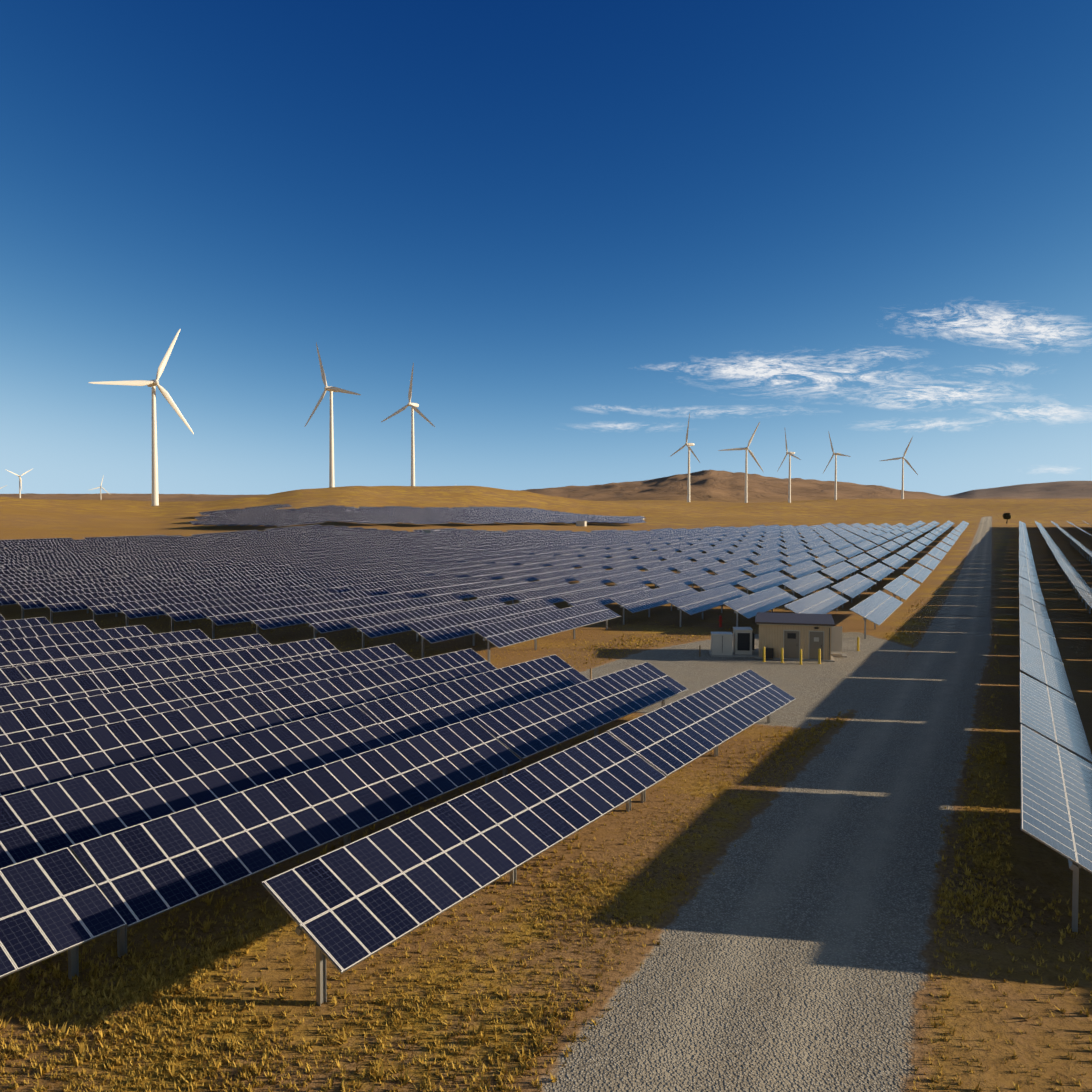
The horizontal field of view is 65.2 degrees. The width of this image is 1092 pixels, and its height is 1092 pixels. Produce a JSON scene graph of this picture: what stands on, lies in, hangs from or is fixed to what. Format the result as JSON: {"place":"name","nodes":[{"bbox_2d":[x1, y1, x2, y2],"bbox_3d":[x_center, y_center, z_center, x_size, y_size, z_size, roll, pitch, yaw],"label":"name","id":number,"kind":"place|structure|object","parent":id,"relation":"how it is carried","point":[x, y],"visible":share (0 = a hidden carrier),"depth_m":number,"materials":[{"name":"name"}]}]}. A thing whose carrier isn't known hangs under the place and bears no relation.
{"place":"outdoors","nodes":[
{"label":"outdoors","id":0,"kind":"place"},
{"bbox_2d":[0,470,1091,1091],"bbox_3d":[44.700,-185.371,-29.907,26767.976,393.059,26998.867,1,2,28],"label":"terrain","id":1,"kind":"structure","parent":0,"point":[1044,870],"depth_m":25.50,"materials":[{"name":"brown soil"}]},
{"bbox_2d":[5,469,31,497],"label":"wind turbine","id":2,"kind":"object","parent":1,"relation":"on","point":[20,480],"visible":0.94,"depth_m":1953.70,"materials":[{"name":"white metal"}]},
{"bbox_2d":[90,475,107,499],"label":"wind turbine","id":3,"kind":"object","parent":1,"relation":"on","point":[100,487],"visible":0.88,"depth_m":2389.02,"materials":[{"name":"white metal"}]},
{"bbox_2d":[88,329,193,505],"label":"wind turbine","id":4,"kind":"object","parent":1,"relation":"on","point":[153,384],"visible":0.98,"depth_m":542.14,"materials":[{"name":"white metal"}]},
{"bbox_2d":[305,343,360,487],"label":"wind turbine","id":5,"kind":"object","parent":1,"relation":"on","point":[331,389],"visible":1,"depth_m":674.73,"materials":[{"name":"white metal"}]},
{"bbox_2d":[0,614,795,1005],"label":"solar array","id":6,"kind":"structure","parent":1,"relation":"on","point":[146,774],"depth_m":28.68,"materials":[{"name":"blue glass"}]},
{"bbox_2d":[381,363,434,485],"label":"wind turbine","id":7,"kind":"object","parent":1,"relation":"on","point":[413,406],"visible":1,"depth_m":815.44,"materials":[{"name":"white metal"}]},
{"bbox_2d":[0,504,968,662],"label":"solar array","id":8,"kind":"structure","parent":1,"relation":"on","point":[372,582],"depth_m":125.51,"materials":[{"name":"blue glass"}]},
{"bbox_2d":[423,516,643,532],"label":"inverter stations","id":9,"kind":"object","parent":1,"relation":"on","point":[581,523],"visible":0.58,"depth_m":397.91,"materials":[{"name":"grey metal"}]},
{"bbox_2d":[0,598,1091,1091],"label":"grass tufts","id":10,"kind":"object","parent":1,"relation":"on","point":[184,1012],"visible":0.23,"depth_m":18.53,"materials":[{"name":"plant"}]},
{"bbox_2d":[671,414,699,501],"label":"wind turbine","id":11,"kind":"object","parent":1,"relation":"on","point":[688,445],"visible":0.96,"depth_m":1179.05,"materials":[{"name":"white metal"}]},
{"bbox_2d":[718,615,722,626],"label":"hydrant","id":12,"kind":"object","parent":1,"relation":"on","point":[720,620],"visible":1,"depth_m":80.65,"materials":[{"name":"red metal"}]},
{"bbox_2d":[718,422,762,502],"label":"wind turbine","id":13,"kind":"object","parent":1,"relation":"on","point":[756,461],"visible":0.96,"depth_m":1248.00,"materials":[{"name":"white metal"}]},
{"bbox_2d":[778,432,800,502],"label":"wind turbine","id":14,"kind":"object","parent":1,"relation":"on","point":[789,482],"visible":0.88,"depth_m":1361.34,"materials":[{"name":"white metal"}]},
{"bbox_2d":[823,431,850,499],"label":"wind turbine","id":15,"kind":"object","parent":1,"relation":"on","point":[835,487],"visible":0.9,"depth_m":1473.00,"materials":[{"name":"white metal"}]},
{"bbox_2d":[881,437,917,498],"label":"wind turbine","id":16,"kind":"object","parent":1,"relation":"on","point":[902,489],"visible":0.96,"depth_m":1609.94,"materials":[{"name":"white metal"}]},
{"bbox_2d":[1003,513,1010,523],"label":"tree","id":17,"kind":"object","parent":1,"relation":"on","point":[1007,516],"visible":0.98,"depth_m":375.44,"materials":[{"name":"green plant"}]},
{"bbox_2d":[1019,521,1091,931],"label":"solar array","id":18,"kind":"structure","parent":1,"relation":"on","point":[1056,797],"depth_m":32.56,"materials":[{"name":"blue glass"}]},
{"bbox_2d":[0,0,1091,495],"label":"sky","id":19,"kind":"structure","parent":0,"point":[585,229],"materials":[{"name":"blue"}]},
{"bbox_2d":[453,516,1016,1091],"bbox_3d":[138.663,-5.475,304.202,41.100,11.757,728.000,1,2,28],"label":"gravel road","id":20,"kind":"structure","parent":0,"point":[795,948],"depth_m":22.66,"materials":[{"name":"grey gravel"}]},
{"bbox_2d":[590,645,700,679],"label":"bollards","id":21,"kind":"object","parent":20,"relation":"on","point":[699,656],"visible":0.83,"depth_m":58.55,"materials":[{"name":"brown"}]},
{"bbox_2d":[709,627,758,656],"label":"transformer cabinets","id":22,"kind":"object","parent":20,"relation":"on","point":[738,642],"visible":0.96,"depth_m":63.64,"materials":[{"name":"grey metal"}]},
{"bbox_2d":[755,612,846,661],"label":"equipment shed","id":23,"kind":"structure","parent":20,"relation":"on","point":[793,634],"depth_m":62.11,"materials":[{"name":"brown"}]},
{"bbox_2d":[762,637,859,664],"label":"bollards","id":24,"kind":"object","parent":20,"relation":"on","point":[819,655],"visible":0.96,"depth_m":60.68,"materials":[{"name":"yellow metal"}]}
]}

